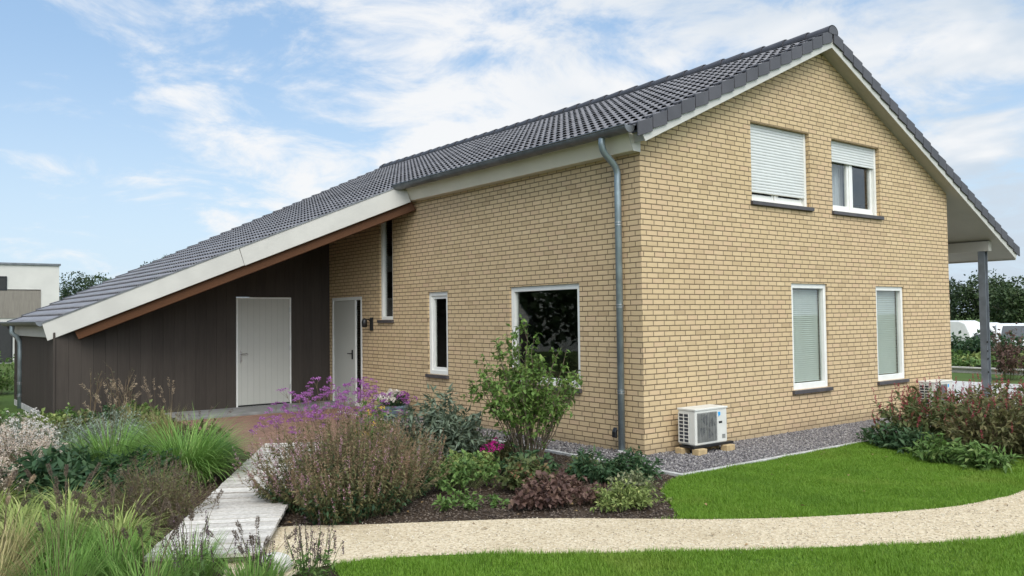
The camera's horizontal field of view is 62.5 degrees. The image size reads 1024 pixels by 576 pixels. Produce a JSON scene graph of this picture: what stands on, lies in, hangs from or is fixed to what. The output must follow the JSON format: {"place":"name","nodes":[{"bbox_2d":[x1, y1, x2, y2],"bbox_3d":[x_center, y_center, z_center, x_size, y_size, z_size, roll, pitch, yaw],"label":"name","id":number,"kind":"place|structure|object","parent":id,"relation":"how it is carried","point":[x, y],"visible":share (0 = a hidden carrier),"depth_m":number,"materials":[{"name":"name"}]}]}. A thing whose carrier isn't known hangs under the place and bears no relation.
{"place":"outdoors","nodes":[
{"label":"outdoors","id":0,"kind":"place"},
{"bbox_2d":[0,468,71,575],"bbox_3d":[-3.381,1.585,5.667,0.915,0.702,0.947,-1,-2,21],"label":"bottlebrush grass","id":1,"kind":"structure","parent":0,"point":[30,481],"depth_m":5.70,"materials":[{"name":"plant"}]},
{"bbox_2d":[0,462,129,575],"bbox_3d":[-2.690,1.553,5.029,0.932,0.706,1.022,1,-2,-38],"label":"bottlebrush grass","id":2,"kind":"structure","parent":0,"point":[74,565],"depth_m":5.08,"materials":[{"name":"green plant"}]},
{"bbox_2d":[35,379,165,461],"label":"fountain grass","id":3,"kind":"object","parent":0,"point":[95,444],"depth_m":9.06,"materials":[{"name":"green plant"}]},
{"bbox_2d":[33,484,178,575],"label":"bottlebrush grass","id":4,"kind":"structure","parent":0,"point":[115,552],"depth_m":5.63,"materials":[{"name":"green plant"}]},
{"bbox_2d":[69,500,208,575],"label":"bottlebrush grass","id":5,"kind":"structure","parent":0,"point":[151,572],"depth_m":5.00,"materials":[{"name":"green plant"}]},
{"bbox_2d":[131,376,180,438],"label":"plume grass","id":6,"kind":"object","parent":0,"point":[154,426],"depth_m":12.04,"materials":[{"name":"plant"}]},
{"bbox_2d":[153,377,189,438],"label":"plume grass","id":7,"kind":"object","parent":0,"point":[171,432],"depth_m":11.99,"materials":[{"name":"plant"}]},
{"bbox_2d":[136,488,238,575],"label":"bottlebrush grass","id":8,"kind":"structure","parent":0,"point":[208,568],"depth_m":5.54,"materials":[{"name":"green plant"}]},
{"bbox_2d":[178,407,419,453],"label":"brick paving","id":9,"kind":"structure","parent":0,"point":[251,425],"depth_m":13.36,"materials":[{"name":"brick"}]},
{"bbox_2d":[0,410,1011,575],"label":"garden soil","id":10,"kind":"structure","parent":0,"point":[219,481],"depth_m":7.39,"materials":[{"name":"brown soil"}]},
{"bbox_2d":[0,453,26,495],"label":"aster","id":11,"kind":"object","parent":10,"relation":"on","point":[4,459],"visible":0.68,"depth_m":7.62,"materials":[{"name":"white plant"}]},
{"bbox_2d":[0,474,50,516],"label":"golden sedge","id":12,"kind":"object","parent":10,"relation":"on","point":[3,496],"visible":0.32,"depth_m":7.44,"materials":[{"name":"green plant"}]},
{"bbox_2d":[0,407,65,466],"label":"aster","id":13,"kind":"object","parent":10,"relation":"on","point":[37,423],"visible":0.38,"depth_m":9.43,"materials":[{"name":"white plant"}]},
{"bbox_2d":[0,412,67,479],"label":"aster","id":14,"kind":"object","parent":10,"relation":"on","point":[16,447],"visible":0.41,"depth_m":8.71,"materials":[{"name":"white plant"}]},
{"bbox_2d":[0,489,77,530],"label":"golden sedge","id":15,"kind":"object","parent":10,"relation":"on","point":[26,511],"visible":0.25,"depth_m":7.02,"materials":[{"name":"green plant"}]},
{"bbox_2d":[8,408,73,431],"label":"perennial","id":16,"kind":"object","parent":10,"relation":"on","point":[54,417],"visible":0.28,"depth_m":13.00,"materials":[{"name":"green plant"}]},
{"bbox_2d":[0,495,81,557],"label":"golden sedge","id":17,"kind":"object","parent":10,"relation":"on","point":[18,527],"visible":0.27,"depth_m":6.42,"materials":[{"name":"green plant"}]},
{"bbox_2d":[0,447,103,506],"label":"bistort","id":18,"kind":"object","parent":10,"relation":"on","point":[43,478],"visible":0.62,"depth_m":7.86,"materials":[{"name":"green plant"}]},
{"bbox_2d":[8,474,122,520],"bbox_3d":[-3.821,1.894,7.308,1.060,0.546,1.080,1,-2,-38],"label":"golden sedge","id":19,"kind":"object","parent":10,"relation":"on","point":[92,501],"visible":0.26,"depth_m":7.39,"materials":[{"name":"green plant"}]},
{"bbox_2d":[14,488,132,541],"bbox_3d":[-3.486,1.879,6.747,1.011,0.536,1.077,1,-2,-38],"label":"golden sedge","id":20,"kind":"object","parent":10,"relation":"on","point":[69,509],"visible":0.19,"depth_m":6.77,"materials":[{"name":"green plant"}]},
{"bbox_2d":[48,402,98,420],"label":"perennial","id":21,"kind":"object","parent":10,"relation":"on","point":[71,411],"visible":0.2,"depth_m":13.58,"materials":[{"name":"green plant"}]},
{"bbox_2d":[40,410,111,437],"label":"perennial","id":22,"kind":"object","parent":10,"relation":"on","point":[84,414],"visible":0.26,"depth_m":12.36,"materials":[{"name":"green plant"}]},
{"bbox_2d":[37,408,120,453],"bbox_3d":[-5.537,1.833,10.788,1.104,0.614,1.136,0,-2,-10],"label":"artemisia","id":23,"kind":"object","parent":10,"relation":"on","point":[79,427],"visible":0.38,"depth_m":10.66,"materials":[{"name":"plant"}]},
{"bbox_2d":[38,442,119,491],"bbox_3d":[-4.460,1.835,8.608,0.926,0.615,1.050,-2,-2,34],"label":"bistort","id":24,"kind":"object","parent":10,"relation":"on","point":[75,457],"visible":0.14,"depth_m":8.55,"materials":[{"name":"green plant"}]},
{"bbox_2d":[76,403,141,424],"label":"perennial","id":25,"kind":"object","parent":10,"relation":"on","point":[107,407],"visible":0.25,"depth_m":13.65,"materials":[{"name":"green plant"}]},
{"bbox_2d":[84,406,153,446],"bbox_3d":[-5.379,1.855,11.414,0.981,0.611,0.834,1,-2,-38],"label":"artemisia","id":26,"kind":"object","parent":10,"relation":"on","point":[123,423],"visible":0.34,"depth_m":11.41,"materials":[{"name":"plant"}]},
{"bbox_2d":[56,491,182,558],"bbox_3d":[-2.995,1.841,6.343,1.046,0.553,0.984,0,-2,-16],"label":"golden sedge","id":27,"kind":"object","parent":10,"relation":"on","point":[117,526],"visible":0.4,"depth_m":6.41,"materials":[{"name":"green plant"}]},
{"bbox_2d":[85,444,189,500],"bbox_3d":[-3.722,1.845,8.310,0.996,0.585,1.103,1,-2,-38],"label":"bistort","id":28,"kind":"object","parent":10,"relation":"on","point":[112,466],"visible":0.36,"depth_m":8.27,"materials":[{"name":"green plant"}]},
{"bbox_2d":[111,408,182,434],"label":"perennial","id":29,"kind":"object","parent":10,"relation":"on","point":[145,416],"visible":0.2,"depth_m":12.70,"materials":[{"name":"green plant"}]},
{"bbox_2d":[125,399,169,420],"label":"perennial","id":30,"kind":"object","parent":10,"relation":"on","point":[147,408],"visible":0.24,"depth_m":14.22,"materials":[{"name":"green plant"}]},
{"bbox_2d":[79,450,219,524],"bbox_3d":[-3.027,1.681,7.257,1.047,0.616,1.193,0,-2,-9],"label":"faded catmint","id":31,"kind":"object","parent":10,"relation":"on","point":[138,489],"visible":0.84,"depth_m":7.07,"materials":[{"name":"brown plant"}]},
{"bbox_2d":[96,403,267,495],"bbox_3d":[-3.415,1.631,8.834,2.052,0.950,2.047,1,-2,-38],"label":"fountain grass","id":32,"kind":"object","parent":10,"relation":"on","point":[205,456],"depth_m":8.71,"materials":[{"name":"green plant"}]},
{"bbox_2d":[165,417,230,444],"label":"perennial","id":33,"kind":"object","parent":10,"relation":"on","point":[201,425],"visible":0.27,"depth_m":11.43,"materials":[{"name":"green plant"}]},
{"bbox_2d":[160,510,236,575],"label":"salvia","id":34,"kind":"object","parent":10,"relation":"on","point":[200,560],"visible":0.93,"depth_m":5.19,"materials":[{"name":"green plant"}]},
{"bbox_2d":[144,442,320,569],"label":"boardwalk","id":35,"kind":"structure","parent":10,"relation":"on","point":[241,503],"depth_m":6.92,"materials":[{"name":"grey wood"}]},
{"bbox_2d":[202,515,298,575],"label":"bottlebrush grass","id":36,"kind":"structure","parent":10,"relation":"on","point":[249,567],"depth_m":5.30,"materials":[{"name":"green plant"}]},
{"bbox_2d":[240,531,274,575],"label":"salvia","id":37,"kind":"object","parent":10,"relation":"on","point":[260,556],"visible":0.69,"depth_m":5.48,"materials":[{"name":"green plant"}]},
{"bbox_2d":[249,401,313,456],"bbox_3d":[-2.687,1.721,9.946,0.754,0.789,0.484,-1,-2,1],"label":"verbena","id":38,"kind":"object","parent":10,"relation":"on","point":[291,427],"visible":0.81,"depth_m":9.90,"materials":[{"name":"purple plant"}]},
{"bbox_2d":[284,511,343,575],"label":"salvia","id":39,"kind":"object","parent":10,"relation":"on","point":[311,570],"visible":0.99,"depth_m":5.41,"materials":[{"name":"green plant"}]},
{"bbox_2d":[254,375,385,461],"bbox_3d":[-2.101,1.554,9.830,1.713,1.069,1.169,1,-2,-38],"label":"verbena","id":40,"kind":"object","parent":10,"relation":"on","point":[318,411],"visible":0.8,"depth_m":9.86,"materials":[{"name":"purple plant"}]},
{"bbox_2d":[232,397,453,524],"bbox_3d":[-1.363,1.494,7.642,2.008,1.025,1.593,1,-2,-38],"label":"spent salvia shrub","id":41,"kind":"object","parent":10,"relation":"on","point":[349,481],"visible":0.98,"depth_m":7.32,"materials":[{"name":"brown plant"}]},
{"bbox_2d":[327,377,408,435],"bbox_3d":[-1.826,1.644,10.869,1.012,0.967,0.839,-1,-2,0],"label":"verbena","id":42,"kind":"object","parent":10,"relation":"on","point":[374,393],"visible":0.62,"depth_m":10.93,"materials":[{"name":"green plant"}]},
{"bbox_2d":[339,397,407,447],"bbox_3d":[-1.638,1.671,9.928,0.849,0.803,0.938,1,-2,-38],"label":"leafy perennial","id":43,"kind":"object","parent":10,"relation":"on","point":[373,413],"visible":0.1,"depth_m":9.88,"materials":[{"name":"green plant"}]},
{"bbox_2d":[378,383,500,465],"bbox_3d":[-0.841,1.586,9.591,1.357,1.030,1.455,1,-2,-38],"label":"phlomis shrub","id":44,"kind":"object","parent":10,"relation":"on","point":[457,438],"visible":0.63,"depth_m":9.42,"materials":[{"name":"green plant"}]},
{"bbox_2d":[432,493,456,511],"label":"seedling","id":45,"kind":"object","parent":10,"relation":"on","point":[445,503],"visible":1,"depth_m":7.39,"materials":[{"name":"green plant"}]},
{"bbox_2d":[447,487,476,502],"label":"seedling","id":46,"kind":"object","parent":10,"relation":"on","point":[458,492],"visible":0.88,"depth_m":7.78,"materials":[{"name":"green plant"}]},
{"bbox_2d":[426,448,500,492],"bbox_3d":[-0.474,1.799,8.302,0.773,0.390,0.775,-1,-2,7],"label":"epimedium","id":47,"kind":"object","parent":10,"relation":"on","point":[464,470],"visible":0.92,"depth_m":8.27,"materials":[{"name":"green plant"}]},
{"bbox_2d":[433,449,503,480],"bbox_3d":[-0.465,1.847,8.807,0.723,0.350,0.669,-1,-2,12],"label":"epimedium","id":48,"kind":"object","parent":10,"relation":"on","point":[456,456],"visible":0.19,"depth_m":8.82,"materials":[{"name":"green plant"}]},
{"bbox_2d":[454,495,484,509],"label":"seedling","id":49,"kind":"object","parent":10,"relation":"on","point":[469,504],"visible":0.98,"depth_m":7.42,"materials":[{"name":"green plant"}]},
{"bbox_2d":[278,442,676,526],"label":"bark mulch","id":50,"kind":"object","parent":10,"relation":"on","point":[497,509],"visible":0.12,"depth_m":7.35,"materials":[{"name":"wood"}]},
{"bbox_2d":[483,493,509,508],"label":"seedling","id":51,"kind":"object","parent":10,"relation":"on","point":[495,499],"visible":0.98,"depth_m":7.54,"materials":[{"name":"green plant"}]},
{"bbox_2d":[471,429,538,466],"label":"fine leaved plant","id":52,"kind":"object","parent":10,"relation":"on","point":[503,454],"visible":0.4,"depth_m":9.46,"materials":[{"name":"green plant"}]},
{"bbox_2d":[460,314,584,461],"bbox_3d":[0.232,1.153,9.410,1.495,1.744,1.239,1,-2,-38],"label":"tall bush","id":53,"kind":"object","parent":10,"relation":"on","point":[529,407],"visible":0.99,"depth_m":9.26,"materials":[{"name":"green plant"}]},
{"bbox_2d":[491,453,565,491],"bbox_3d":[0.086,1.806,8.284,0.734,0.366,0.586,1,-2,-38],"label":"heuchera","id":54,"kind":"object","parent":10,"relation":"on","point":[515,475],"visible":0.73,"depth_m":8.13,"materials":[{"name":"green plant"}]},
{"bbox_2d":[494,444,563,474],"bbox_3d":[0.139,1.850,8.889,0.674,0.432,0.697,1,-2,-38],"label":"hellebore","id":55,"kind":"object","parent":10,"relation":"on","point":[547,456],"visible":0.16,"depth_m":8.85,"materials":[{"name":"green plant"}]},
{"bbox_2d":[508,467,605,510],"bbox_3d":[0.311,1.794,7.622,0.976,0.357,0.766,1,-2,-38],"label":"heuchera","id":56,"kind":"object","parent":10,"relation":"on","point":[561,490],"visible":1,"depth_m":7.46,"materials":[{"name":"brown plant"}]},
{"bbox_2d":[562,443,628,482],"bbox_3d":[0.826,1.824,8.720,0.831,0.480,0.776,1,-2,-38],"label":"hellebore","id":57,"kind":"object","parent":10,"relation":"on","point":[592,472],"visible":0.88,"depth_m":8.59,"materials":[{"name":"green plant"}]},
{"bbox_2d":[586,477,673,512],"bbox_3d":[0.990,1.820,7.469,0.869,0.269,0.634,1,-2,-38],"label":"spotted plant","id":58,"kind":"object","parent":10,"relation":"on","point":[631,496],"visible":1,"depth_m":7.37,"materials":[{"name":"green plant"}]},
{"bbox_2d":[598,445,664,481],"bbox_3d":[1.207,1.834,8.696,0.663,0.429,0.772,1,-2,-38],"label":"hellebore","id":59,"kind":"object","parent":10,"relation":"on","point":[634,460],"visible":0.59,"depth_m":8.59,"materials":[{"name":"green plant"}]},
{"bbox_2d":[606,463,665,500],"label":"spotted plant","id":60,"kind":"object","parent":10,"relation":"on","point":[639,478],"visible":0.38,"depth_m":7.77,"materials":[{"name":"green plant"}]},
{"bbox_2d":[856,421,910,447],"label":"lungwort","id":61,"kind":"object","parent":10,"relation":"on","point":[878,438],"visible":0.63,"depth_m":10.56,"materials":[{"name":"green plant"}]},
{"bbox_2d":[881,425,952,453],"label":"lungwort","id":62,"kind":"object","parent":10,"relation":"on","point":[908,441],"visible":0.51,"depth_m":10.10,"materials":[{"name":"green plant"}]},
{"bbox_2d":[869,373,988,441],"bbox_3d":[5.424,1.599,10.839,1.761,0.948,1.357,1,-2,-38],"label":"red bistort","id":63,"kind":"object","parent":10,"relation":"on","point":[914,415],"visible":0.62,"depth_m":10.74,"materials":[{"name":"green plant"}]},
{"bbox_2d":[897,432,967,463],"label":"lungwort","id":64,"kind":"object","parent":10,"relation":"on","point":[933,451],"visible":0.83,"depth_m":9.46,"materials":[{"name":"green plant"}]},
{"bbox_2d":[923,375,1023,458],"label":"red bistort","id":65,"kind":"object","parent":10,"relation":"on","point":[1005,429],"visible":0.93,"depth_m":9.71,"materials":[{"name":"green plant"}]},
{"bbox_2d":[929,372,1022,423],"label":"red bistort","id":66,"kind":"object","parent":10,"relation":"on","point":[993,393],"visible":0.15,"depth_m":11.38,"materials":[{"name":"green plant"}]},
{"bbox_2d":[944,440,1023,473],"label":"lungwort","id":67,"kind":"object","parent":10,"relation":"on","point":[976,455],"visible":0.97,"depth_m":8.95,"materials":[{"name":"green plant"}]},
{"bbox_2d":[970,369,1023,421],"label":"red bistort","id":68,"kind":"object","parent":10,"relation":"on","point":[1020,388],"visible":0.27,"depth_m":10.54,"materials":[{"name":"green plant"}]},
{"bbox_2d":[0,315,1023,573],"bbox_3d":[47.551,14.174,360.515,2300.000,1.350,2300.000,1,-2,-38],"label":"ground","id":69,"kind":"structure","parent":0,"point":[6,399],"depth_m":20.77,"materials":[{"name":"green plant"}]},
{"bbox_2d":[0,351,13,394],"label":"garden shrub","id":70,"kind":"object","parent":69,"relation":"on","point":[5,380],"visible":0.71,"depth_m":19.98,"materials":[{"name":"green plant"}]},
{"bbox_2d":[0,262,60,363],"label":"flat roofed house","id":71,"kind":"structure","parent":69,"relation":"on","point":[25,288],"depth_m":35.88,"materials":[{"name":"white render"},{"name":"grey cladding"},{"name":"dark window glass"}]},
{"bbox_2d":[0,324,12,362],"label":"window","id":72,"kind":"structure","parent":71,"relation":"in","point":[6,340],"depth_m":35.45,"materials":[{"name":"grey glass"}]},
{"bbox_2d":[59,271,95,299],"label":"garden tree","id":73,"kind":"object","parent":69,"relation":"on","point":[66,292],"visible":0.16,"depth_m":56.83,"materials":[{"name":"green plant"}]},
{"bbox_2d":[165,400,354,421],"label":"porch floor","id":74,"kind":"structure","parent":69,"relation":"on","point":[253,410],"depth_m":15.28,"materials":[{"name":"grey concrete"}]},
{"bbox_2d":[0,25,1019,454],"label":"house","id":75,"kind":"structure","parent":69,"relation":"on","point":[772,239],"depth_m":13.21,"materials":[{"name":"brick"}]},
{"bbox_2d":[236,297,290,406],"bbox_3d":[-4.772,1.218,16.233,1.086,2.074,0.124,1,-2,-38],"label":"shed door","id":76,"kind":"structure","parent":75,"relation":"in","point":[263,324],"depth_m":16.21,"materials":[{"name":"white paint"}]},
{"bbox_2d":[332,297,362,406],"bbox_3d":[-3.220,1.229,16.475,0.135,2.096,1.280,1,-2,-38],"label":"front door","id":77,"kind":"structure","parent":75,"relation":"in","point":[344,311],"depth_m":16.54,"materials":[{"name":"white paint"}]},
{"bbox_2d":[377,222,393,322],"bbox_3d":[-2.255,-0.339,15.285,0.150,1.940,0.540,1,-2,-38],"label":"window","id":78,"kind":"structure","parent":75,"relation":"in","point":[385,319],"depth_m":15.44,"materials":[{"name":"white paint"}]},
{"bbox_2d":[425,291,448,378],"bbox_3d":[-1.198,0.770,13.888,0.150,1.417,0.665,1,-2,-38],"label":"window","id":79,"kind":"structure","parent":75,"relation":"in","point":[443,371],"depth_m":14.06,"materials":[{"name":"white paint"}]},
{"bbox_2d":[507,283,581,392],"bbox_3d":[0.457,0.684,11.734,0.150,1.446,1.580,1,-2,-38],"label":"window","id":80,"kind":"structure","parent":75,"relation":"in","point":[514,290],"depth_m":11.82,"materials":[{"name":"white paint"}]},
{"bbox_2d":[750,124,814,211],"bbox_3d":[3.822,-1.718,12.116,1.467,1.159,0.210,1,-2,-38],"label":"window","id":81,"kind":"structure","parent":75,"relation":"in","point":[778,157],"depth_m":12.13,"materials":[{"name":"white paint"}]},
{"bbox_2d":[791,283,832,394],"bbox_3d":[4.354,0.733,12.399,0.970,1.591,0.180,1,-2,-38],"label":"window","id":82,"kind":"structure","parent":75,"relation":"in","point":[804,302],"depth_m":12.52,"materials":[{"name":"white paint"}]},
{"bbox_2d":[831,141,883,219],"bbox_3d":[5.331,-1.689,13.401,1.445,1.166,0.410,1,-2,-38],"label":"window","id":83,"kind":"structure","parent":75,"relation":"in","point":[844,156],"depth_m":13.38,"materials":[{"name":"white paint"}]},
{"bbox_2d":[876,286,909,384],"bbox_3d":[6.158,0.766,13.785,0.940,1.577,0.180,1,-2,-38],"label":"window","id":84,"kind":"structure","parent":75,"relation":"in","point":[885,366],"depth_m":13.93,"materials":[{"name":"white paint"}]},
{"bbox_2d":[340,411,866,476],"bbox_3d":[2.722,2.203,14.618,8.600,0.135,8.105,1,-2,-38],"label":"edging strip","id":85,"kind":"object","parent":69,"relation":"on","point":[671,473],"visible":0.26,"depth_m":9.90,"materials":[{"name":"concrete"}]},
{"bbox_2d":[345,409,883,472],"bbox_3d":[2.698,2.161,14.700,8.540,0.001,8.150,1,-2,-38],"label":"gravel strip","id":86,"kind":"object","parent":69,"relation":"on","point":[714,451],"visible":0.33,"depth_m":10.39,"materials":[{"name":"grey gravel"}]},
{"bbox_2d":[373,388,417,418],"bbox_3d":[-2.042,1.940,14.234,0.709,0.509,0.765,1,-2,-38],"label":"flower pot","id":87,"kind":"object","parent":86,"relation":"on","point":[397,397],"visible":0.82,"depth_m":14.12,"materials":[{"name":"white plant"}]},
{"bbox_2d":[374,413,930,472],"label":"gravel stones","id":88,"kind":"object","parent":86,"relation":"on","point":[852,428],"visible":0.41,"depth_m":10.70,"materials":[{"name":"grey gravel"}]},
{"bbox_2d":[675,404,734,455],"bbox_3d":[2.362,1.750,10.470,0.795,0.557,0.460,1,-2,-38],"label":"heat pump unit","id":89,"kind":"object","parent":86,"relation":"on","point":[701,428],"visible":0.99,"depth_m":10.28,"materials":[{"name":"white painted metal"},{"name":"black metal"},{"name":"wood"}]},
{"bbox_2d":[918,379,952,410],"bbox_3d":[7.045,1.817,14.043,0.795,0.557,0.460,1,-2,-38],"label":"heat pump unit","id":90,"kind":"object","parent":86,"relation":"on","point":[947,383],"visible":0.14,"depth_m":13.87,"materials":[{"name":"white metal"}]},
{"bbox_2d":[950,320,979,341],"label":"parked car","id":91,"kind":"object","parent":69,"relation":"on","point":[969,328],"visible":0.15,"depth_m":49.96,"materials":[{"name":"white paint"}]},
{"bbox_2d":[949,276,992,320],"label":"tree","id":92,"kind":"object","parent":69,"relation":"on","point":[953,291],"visible":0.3,"depth_m":97.81,"materials":[{"name":"green plant"}]},
{"bbox_2d":[950,268,1023,322],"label":"tree","id":93,"kind":"object","parent":69,"relation":"on","point":[992,282],"visible":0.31,"depth_m":97.10,"materials":[{"name":"green plant"}]},
{"bbox_2d":[951,366,1023,374],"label":"timber border","id":94,"kind":"object","parent":69,"relation":"on","point":[956,369],"depth_m":23.14,"materials":[{"name":"grey wood"}]},
{"bbox_2d":[976,283,1023,322],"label":"tree","id":95,"kind":"object","parent":69,"relation":"on","point":[1011,301],"visible":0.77,"depth_m":86.64,"materials":[{"name":"green plant"}]},
{"bbox_2d":[990,322,1023,379],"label":"purple orach","id":96,"kind":"object","parent":69,"relation":"on","point":[1004,366],"visible":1,"depth_m":20.73,"materials":[{"name":"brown plant"}]},
{"bbox_2d":[995,323,1023,342],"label":"parked car","id":97,"kind":"object","parent":69,"relation":"on","point":[1005,327],"visible":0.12,"depth_m":34.08,"materials":[{"name":"white paint"}]},
{"bbox_2d":[0,0,1023,311],"label":"sky","id":98,"kind":"structure","parent":0,"point":[133,132],"materials":[{"name":"blue"}]},
{"bbox_2d":[220,490,1023,575],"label":"gravel path","id":99,"kind":"structure","parent":0,"point":[363,539],"depth_m":6.52,"materials":[{"name":"beige gravel"}]},
{"bbox_2d":[261,552,292,573],"bbox_3d":[-1.599,1.860,5.672,0.250,0.150,0.244,1,-2,-38],"label":"boundary stone","id":100,"kind":"object","parent":99,"relation":"on","point":[279,554],"visible":0.34,"depth_m":5.63,"materials":[{"name":"white stone"}]},
{"bbox_2d":[330,528,1023,575],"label":"lawn","id":101,"kind":"structure","parent":0,"point":[940,558],"depth_m":5.71,"materials":[{"name":"green plant"}]},
{"bbox_2d":[660,441,1023,519],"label":"lawn","id":102,"kind":"structure","parent":0,"point":[841,487],"depth_m":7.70,"materials":[{"name":"green plant"}]},
{"bbox_2d":[952,381,1023,403],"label":"terrace","id":103,"kind":"structure","parent":0,"point":[958,384],"depth_m":18.92,"materials":[{"name":"concrete"}]},
{"label":"garden soil","id":104,"kind":"structure","parent":0,"visible":0},
{"bbox_2d":[951,330,973,355],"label":"bean plant","id":105,"kind":"object","parent":104,"relation":"on","point":[954,342],"visible":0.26,"depth_m":29.13,"materials":[{"name":"green plant"}]},
{"bbox_2d":[954,329,1002,355],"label":"bean plant","id":106,"kind":"object","parent":104,"relation":"on","point":[973,345],"visible":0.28,"depth_m":28.22,"materials":[{"name":"green plant"}]},
{"bbox_2d":[994,329,1023,356],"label":"bean plant","id":107,"kind":"object","parent":104,"relation":"on","point":[1008,340],"visible":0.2,"depth_m":27.27,"materials":[{"name":"green plant"}]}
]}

